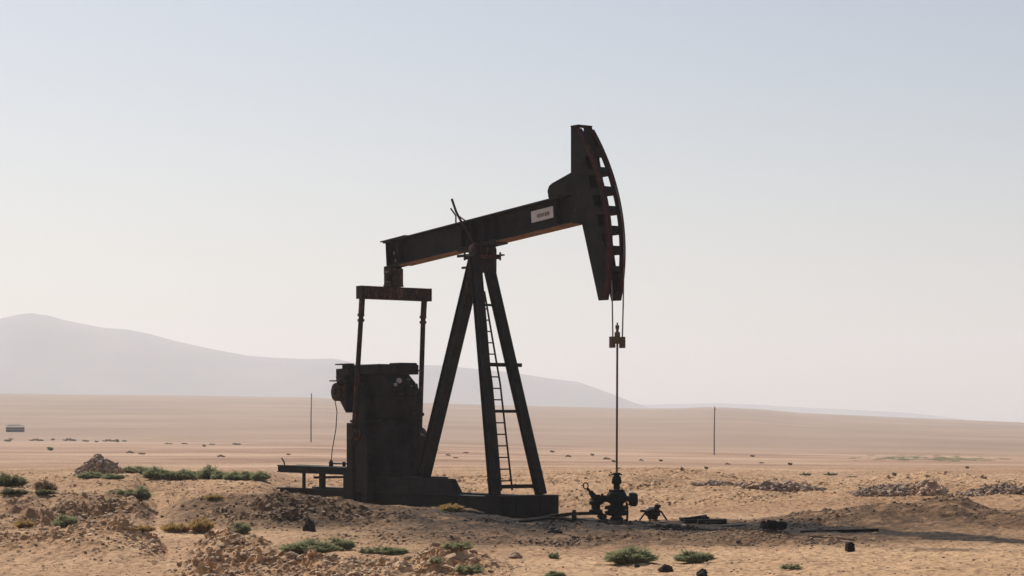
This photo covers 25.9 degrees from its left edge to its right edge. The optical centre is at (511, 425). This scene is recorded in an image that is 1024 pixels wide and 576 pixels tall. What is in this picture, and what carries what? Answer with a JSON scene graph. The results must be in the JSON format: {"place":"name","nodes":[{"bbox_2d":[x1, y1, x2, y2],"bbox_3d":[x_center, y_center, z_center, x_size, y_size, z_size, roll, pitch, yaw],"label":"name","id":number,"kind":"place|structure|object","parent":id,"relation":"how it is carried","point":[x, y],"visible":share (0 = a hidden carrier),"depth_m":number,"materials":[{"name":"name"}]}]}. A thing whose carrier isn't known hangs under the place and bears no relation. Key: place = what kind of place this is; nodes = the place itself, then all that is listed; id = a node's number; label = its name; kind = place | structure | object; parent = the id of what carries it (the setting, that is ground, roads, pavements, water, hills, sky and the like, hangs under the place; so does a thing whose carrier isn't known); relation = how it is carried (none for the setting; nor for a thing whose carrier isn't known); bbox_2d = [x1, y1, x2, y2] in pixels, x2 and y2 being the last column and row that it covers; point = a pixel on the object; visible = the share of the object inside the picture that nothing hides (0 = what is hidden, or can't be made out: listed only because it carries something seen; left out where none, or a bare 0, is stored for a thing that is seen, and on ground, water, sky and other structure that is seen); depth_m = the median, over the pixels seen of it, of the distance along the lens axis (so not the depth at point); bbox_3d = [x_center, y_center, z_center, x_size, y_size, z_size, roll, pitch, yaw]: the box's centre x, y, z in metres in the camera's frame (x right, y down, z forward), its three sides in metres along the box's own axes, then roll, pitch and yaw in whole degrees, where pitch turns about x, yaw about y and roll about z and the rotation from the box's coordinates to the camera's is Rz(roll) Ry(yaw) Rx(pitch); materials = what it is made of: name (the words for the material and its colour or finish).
{"place":"outdoors","nodes":[
{"label":"outdoors","id":0,"kind":"place"},
{"bbox_2d":[0,313,649,408],"bbox_3d":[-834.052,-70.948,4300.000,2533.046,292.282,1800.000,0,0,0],"label":"mountain","id":1,"kind":"structure","parent":0,"point":[42,354],"depth_m":4127.20,"materials":[{"name":"grey stone"}]},
{"bbox_2d":[0,394,1023,575],"bbox_3d":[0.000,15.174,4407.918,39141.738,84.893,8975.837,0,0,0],"label":"ground","id":2,"kind":"structure","parent":0,"point":[267,433],"depth_m":69.25,"materials":[{"name":"beige sand"}]},
{"bbox_2d":[0,472,28,486],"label":"shrub","id":3,"kind":"object","parent":2,"relation":"on","point":[7,480],"visible":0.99,"depth_m":62.11,"materials":[{"name":"green plant"}]},
{"bbox_2d":[0,487,28,494],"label":"shrub","id":4,"kind":"object","parent":2,"relation":"on","point":[6,491],"visible":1,"depth_m":53.69,"materials":[{"name":"green plant"}]},
{"bbox_2d":[6,427,24,431],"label":"shed","id":5,"kind":"structure","parent":2,"relation":"on","point":[15,429],"depth_m":558.37,"materials":[{"name":"metal"}]},
{"bbox_2d":[14,518,35,527],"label":"grass tuft","id":6,"kind":"object","parent":2,"relation":"on","point":[22,523],"visible":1,"depth_m":50.94,"materials":[{"name":"yellow plant"}]},
{"bbox_2d":[33,478,57,490],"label":"shrub","id":7,"kind":"object","parent":2,"relation":"on","point":[45,485],"visible":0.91,"depth_m":58.02,"materials":[{"name":"brown plant"}]},
{"bbox_2d":[36,488,56,494],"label":"shrub","id":8,"kind":"object","parent":2,"relation":"on","point":[44,492],"visible":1,"depth_m":54.04,"materials":[{"name":"green plant"}]},
{"bbox_2d":[52,514,78,527],"bbox_3d":[-10.133,2.163,50.627,0.690,0.361,0.666,0,0,-13],"label":"shrub","id":9,"kind":"object","parent":2,"relation":"on","point":[63,521],"visible":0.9,"depth_m":50.51,"materials":[{"name":"green plant"}]},
{"bbox_2d":[76,471,104,478],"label":"shrub","id":10,"kind":"object","parent":2,"relation":"on","point":[88,475],"visible":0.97,"depth_m":69.59,"materials":[{"name":"green plant"}]},
{"bbox_2d":[73,454,124,474],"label":"rubble heap","id":11,"kind":"object","parent":2,"relation":"on","point":[95,463],"visible":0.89,"depth_m":75.39,"materials":[{"name":"stone"}]},
{"bbox_2d":[100,473,125,478],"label":"shrub","id":12,"kind":"object","parent":2,"relation":"on","point":[112,476],"visible":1,"depth_m":68.41,"materials":[{"name":"green plant"}]},
{"bbox_2d":[105,488,135,494],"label":"shrub","id":13,"kind":"object","parent":2,"relation":"on","point":[123,492],"visible":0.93,"depth_m":54.86,"materials":[{"name":"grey plant"}]},
{"bbox_2d":[122,466,139,473],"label":"shrub","id":14,"kind":"object","parent":2,"relation":"on","point":[132,470],"visible":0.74,"depth_m":77.38,"materials":[{"name":"green plant"}]},
{"bbox_2d":[135,465,149,473],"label":"shrub","id":15,"kind":"object","parent":2,"relation":"on","point":[140,468],"visible":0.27,"depth_m":85.57,"materials":[{"name":"green plant"}]},
{"bbox_2d":[133,484,152,500],"bbox_3d":[-9.145,1.633,54.967,0.552,0.475,0.519,0,0,28],"label":"shrub","id":16,"kind":"object","parent":2,"relation":"on","point":[141,493],"visible":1,"depth_m":54.87,"materials":[{"name":"green plant"}]},
{"bbox_2d":[135,524,156,531],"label":"grass tuft","id":17,"kind":"object","parent":2,"relation":"on","point":[145,528],"visible":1,"depth_m":41.23,"materials":[{"name":"yellow plant"}]},
{"bbox_2d":[141,465,163,478],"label":"shrub","id":18,"kind":"object","parent":2,"relation":"on","point":[152,472],"visible":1,"depth_m":74.56,"materials":[{"name":"green plant"}]},
{"bbox_2d":[157,469,179,478],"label":"shrub","id":19,"kind":"object","parent":2,"relation":"on","point":[167,474],"visible":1,"depth_m":74.53,"materials":[{"name":"green plant"}]},
{"bbox_2d":[159,522,190,531],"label":"grass tuft","id":20,"kind":"object","parent":2,"relation":"on","point":[172,527],"visible":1,"depth_m":49.89,"materials":[{"name":"yellow plant"}]},
{"bbox_2d":[171,468,195,479],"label":"shrub","id":21,"kind":"object","parent":2,"relation":"on","point":[182,475],"visible":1,"depth_m":74.50,"materials":[{"name":"green plant"}]},
{"bbox_2d":[187,517,216,531],"bbox_3d":[-6.992,2.201,50.062,0.637,0.408,0.732,0,0,11],"label":"grass tuft","id":22,"kind":"object","parent":2,"relation":"on","point":[197,524],"visible":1,"depth_m":49.98,"materials":[{"name":"yellow plant"}]},
{"bbox_2d":[196,464,218,479],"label":"shrub","id":23,"kind":"object","parent":2,"relation":"on","point":[205,473],"visible":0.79,"depth_m":72.93,"materials":[{"name":"green plant"}]},
{"bbox_2d":[202,494,225,498],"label":"grass tuft","id":24,"kind":"object","parent":2,"relation":"on","point":[212,496],"visible":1,"depth_m":54.68,"materials":[{"name":"yellow plant"}]},
{"bbox_2d":[210,470,228,478],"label":"shrub","id":25,"kind":"object","parent":2,"relation":"on","point":[218,474],"visible":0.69,"depth_m":72.34,"materials":[{"name":"green plant"}]},
{"bbox_2d":[221,471,241,480],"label":"shrub","id":26,"kind":"object","parent":2,"relation":"on","point":[231,476],"visible":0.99,"depth_m":69.20,"materials":[{"name":"green plant"}]},
{"bbox_2d":[230,521,252,533],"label":"shrub","id":27,"kind":"object","parent":2,"relation":"on","point":[242,528],"visible":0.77,"depth_m":49.78,"materials":[{"name":"green plant"}]},
{"bbox_2d":[236,470,256,479],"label":"shrub","id":28,"kind":"object","parent":2,"relation":"on","point":[244,475],"visible":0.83,"depth_m":69.05,"materials":[{"name":"green plant"}]},
{"bbox_2d":[248,470,271,479],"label":"shrub","id":29,"kind":"object","parent":2,"relation":"on","point":[261,475],"visible":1,"depth_m":68.52,"materials":[{"name":"green plant"}]},
{"bbox_2d":[303,518,315,531],"bbox_3d":[-4.628,2.280,50.880,0.333,0.353,0.285,0,0,0],"label":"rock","id":30,"kind":"object","parent":2,"relation":"on","point":[309,525],"visible":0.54,"depth_m":50.80,"materials":[{"name":"grey stone"}]},
{"bbox_2d":[278,538,342,553],"bbox_3d":[-3.421,2.019,37.577,1.195,0.289,0.615,0,0,2],"label":"shrub","id":31,"kind":"object","parent":2,"relation":"on","point":[326,547],"visible":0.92,"depth_m":37.47,"materials":[{"name":"green plant"}]},
{"bbox_2d":[310,393,311,441],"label":"utility pole","id":32,"kind":"object","parent":2,"relation":"on","point":[311,421],"visible":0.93,"depth_m":450.82,"materials":[{"name":"brown wood"}]},
{"bbox_2d":[329,537,356,549],"bbox_3d":[-3.314,2.271,42.960,0.740,0.282,0.547,0,0,5],"label":"shrub","id":33,"kind":"object","parent":2,"relation":"on","point":[346,544],"visible":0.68,"depth_m":42.88,"materials":[{"name":"green plant"}]},
{"bbox_2d":[356,546,382,553],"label":"shrub","id":34,"kind":"object","parent":2,"relation":"on","point":[369,550],"visible":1,"depth_m":40.80,"materials":[{"name":"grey plant"}]},
{"bbox_2d":[379,546,410,554],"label":"shrub","id":35,"kind":"object","parent":2,"relation":"on","point":[389,550],"visible":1,"depth_m":40.82,"materials":[{"name":"green plant"}]},
{"bbox_2d":[429,557,442,563],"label":"shrub","id":36,"kind":"object","parent":2,"relation":"on","point":[436,560],"visible":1,"depth_m":35.92,"materials":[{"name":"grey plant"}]},
{"bbox_2d":[437,503,465,510],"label":"grass tuft","id":37,"kind":"object","parent":2,"relation":"on","point":[453,507],"visible":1,"depth_m":57.10,"materials":[{"name":"yellow plant"}]},
{"bbox_2d":[277,124,625,517],"bbox_3d":[-1.936,-2.565,61.377,2.530,10.070,15.270,0,0,-37],"label":"pumpjack","id":38,"kind":"object","parent":2,"relation":"on","point":[392,446],"visible":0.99,"depth_m":60.15,"materials":[{"name":"black paint"}]},
{"bbox_2d":[440,541,475,549],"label":"shrub","id":39,"kind":"object","parent":2,"relation":"on","point":[456,546],"visible":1,"depth_m":36.86,"materials":[{"name":"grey plant"}]},
{"bbox_2d":[453,564,485,573],"bbox_3d":[-0.678,2.284,35.583,0.549,0.192,0.355,0,0,4],"label":"shrub","id":40,"kind":"object","parent":2,"relation":"on","point":[474,568],"visible":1,"depth_m":35.52,"materials":[{"name":"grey plant"}]},
{"bbox_2d":[0,467,1023,575],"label":"broken earth","id":41,"kind":"structure","parent":2,"relation":"on","point":[294,557],"depth_m":44.96,"materials":[{"name":"brown soil"}]},
{"bbox_2d":[507,551,522,558],"bbox_3d":[0.056,2.347,40.366,0.261,0.138,0.284,0,0,44],"label":"stone","id":42,"kind":"object","parent":2,"relation":"on","point":[515,555],"visible":0.89,"depth_m":40.28,"materials":[{"name":"beige stone"}]},
{"bbox_2d":[512,517,576,522],"bbox_3d":[0.654,2.341,55.011,1.912,0.177,0.120,0,0,0],"label":"hose","id":43,"kind":"object","parent":2,"relation":"on","point":[547,518],"visible":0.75,"depth_m":55.00,"materials":[{"name":"rubber"}]},
{"bbox_2d":[548,552,559,557],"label":"shrub","id":44,"kind":"object","parent":2,"relation":"on","point":[553,555],"visible":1,"depth_m":40.46,"materials":[{"name":"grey plant"}]},
{"bbox_2d":[547,526,562,532],"bbox_3d":[0.962,2.317,49.646,0.399,0.159,0.373,0,0,19],"label":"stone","id":45,"kind":"object","parent":2,"relation":"on","point":[552,529],"visible":0.79,"depth_m":49.52,"materials":[{"name":"grey stone"}]},
{"bbox_2d":[544,570,566,575],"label":"shrub","id":46,"kind":"object","parent":2,"relation":"on","point":[553,573],"visible":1,"depth_m":34.77,"materials":[{"name":"green plant"}]},
{"bbox_2d":[570,510,578,520],"bbox_3d":[1.541,2.311,55.316,0.260,0.430,0.220,0,0,0],"label":"pipe stand","id":47,"kind":"object","parent":2,"relation":"on","point":[574,516],"visible":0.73,"depth_m":55.26,"materials":[{"name":"brown metal"}]},
{"bbox_2d":[583,472,637,520],"bbox_3d":[2.438,1.841,55.336,1.366,1.350,0.599,0,0,0],"label":"wellhead","id":48,"kind":"object","parent":2,"relation":"on","point":[616,497],"visible":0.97,"depth_m":55.20,"materials":[{"name":"metal"}]},
{"bbox_2d":[512,512,590,520],"bbox_3d":[1.048,2.281,55.258,2.116,0.290,0.148,0,0,-5],"label":"flow line","id":49,"kind":"object","parent":48,"relation":"attached to","point":[568,514],"visible":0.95,"depth_m":55.27,"materials":[{"name":"metal"}]},
{"bbox_2d":[602,544,659,563],"bbox_3d":[2.029,2.193,38.190,1.057,0.364,0.674,0,0,-3],"label":"shrub","id":50,"kind":"object","parent":2,"relation":"on","point":[628,554],"visible":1,"depth_m":38.05,"materials":[{"name":"green plant"}]},
{"bbox_2d":[639,504,667,520],"bbox_3d":[3.578,2.215,56.642,0.663,0.414,0.421,0,0,-27],"label":"valve assembly","id":51,"kind":"object","parent":2,"relation":"on","point":[652,513],"visible":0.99,"depth_m":56.56,"materials":[{"name":"metal"}]},
{"bbox_2d":[658,564,673,572],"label":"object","id":52,"kind":"object","parent":2,"relation":"on","point":[666,568],"visible":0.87,"depth_m":37.19,"materials":[{"name":"grey stone"}]},
{"bbox_2d":[672,549,716,562],"bbox_3d":[3.181,2.269,38.815,0.863,0.243,0.472,0,0,-1],"label":"shrub","id":53,"kind":"object","parent":2,"relation":"on","point":[690,556],"visible":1,"depth_m":38.75,"materials":[{"name":"green plant"}]},
{"bbox_2d":[679,515,709,521],"bbox_3d":[4.491,2.272,54.686,0.728,0.169,0.400,0,0,-11],"label":"scrap metal","id":54,"kind":"object","parent":2,"relation":"on","point":[689,519],"visible":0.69,"depth_m":54.58,"materials":[{"name":"metal"}]},
{"bbox_2d":[696,568,707,575],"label":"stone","id":55,"kind":"object","parent":2,"relation":"on","point":[702,572],"visible":1,"depth_m":35.69,"materials":[{"name":"grey stone"}]},
{"bbox_2d":[697,519,726,523],"bbox_3d":[4.850,2.327,53.858,0.709,0.143,0.271,0,0,-8],"label":"pipe offcut","id":56,"kind":"object","parent":2,"relation":"on","point":[711,521],"visible":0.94,"depth_m":53.85,"materials":[{"name":"metal"}]},
{"bbox_2d":[690,480,737,485],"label":"rubble heap","id":57,"kind":"object","parent":2,"relation":"on","point":[712,483],"visible":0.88,"depth_m":70.19,"materials":[{"name":"stone"}]},
{"bbox_2d":[714,406,715,454],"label":"utility pole","id":58,"kind":"object","parent":2,"relation":"on","point":[714,430],"visible":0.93,"depth_m":288.07,"materials":[{"name":"brown wood"}]},
{"bbox_2d":[722,523,759,526],"bbox_3d":[5.469,2.355,51.894,0.100,0.178,2.222,0,0,-24],"label":"ground pipe","id":59,"kind":"object","parent":2,"relation":"on","point":[735,525],"visible":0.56,"depth_m":52.16,"materials":[{"name":"metal"}]},
{"bbox_2d":[745,481,761,487],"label":"stone","id":60,"kind":"object","parent":2,"relation":"on","point":[750,484],"visible":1,"depth_m":69.68,"materials":[{"name":"beige stone"}]},
{"bbox_2d":[738,480,838,491],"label":"rubble heap","id":61,"kind":"object","parent":2,"relation":"on","point":[787,486],"visible":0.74,"depth_m":69.83,"materials":[{"name":"stone"}]},
{"bbox_2d":[780,564,802,569],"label":"shrub","id":62,"kind":"object","parent":2,"relation":"on","point":[791,567],"visible":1,"depth_m":37.00,"materials":[{"name":"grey plant"}]},
{"bbox_2d":[822,472,837,474],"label":"shrub","id":63,"kind":"object","parent":2,"relation":"on","point":[828,473],"visible":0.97,"depth_m":97.67,"materials":[{"name":"green plant"}]},
{"bbox_2d":[800,528,877,532],"bbox_3d":[7.347,2.374,50.034,1.756,0.130,0.090,0,0,0],"label":"ground pipe","id":64,"kind":"object","parent":2,"relation":"on","point":[852,530],"visible":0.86,"depth_m":49.99,"materials":[{"name":"metal"}]},
{"bbox_2d":[847,483,918,496],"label":"rubble heap","id":65,"kind":"object","parent":2,"relation":"on","point":[889,489],"visible":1,"depth_m":65.33,"materials":[{"name":"stone"}]},
{"bbox_2d":[847,454,1010,461],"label":"ground cover","id":66,"kind":"object","parent":2,"relation":"on","point":[937,457],"visible":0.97,"depth_m":275.72,"materials":[{"name":"grey plant"}]},
{"bbox_2d":[906,479,952,495],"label":"rubble heap","id":67,"kind":"object","parent":2,"relation":"on","point":[928,487],"visible":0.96,"depth_m":65.27,"materials":[{"name":"beige stone"}]},
{"bbox_2d":[953,483,1023,495],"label":"rubble heap","id":68,"kind":"object","parent":2,"relation":"on","point":[1005,488],"visible":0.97,"depth_m":64.61,"materials":[{"name":"stone"}]},
{"bbox_2d":[0,0,1023,421],"label":"sky","id":69,"kind":"structure","parent":0,"point":[822,201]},
{"bbox_2d":[760,520,786,530],"bbox_3d":[5.907,2.255,50.276,0.580,0.271,0.278,0,0,-14],"label":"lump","id":70,"kind":"object","parent":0,"point":[772,525],"visible":0.96,"depth_m":50.20,"materials":[{"name":"metal"}]},
{"bbox_2d":[642,403,963,419],"bbox_3d":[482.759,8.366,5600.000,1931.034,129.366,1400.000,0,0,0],"label":"hills","id":71,"kind":"structure","parent":0,"point":[824,411],"depth_m":5571.33,"materials":[{"name":"beige sand"}]},
{"bbox_2d":[845,542,854,551],"bbox_3d":[6.507,2.341,42.905,0.170,0.216,0.181,0,0,-17],"label":"canister","id":72,"kind":"object","parent":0,"point":[849,546],"visible":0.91,"depth_m":42.86,"materials":[{"name":"metal"}]}
]}

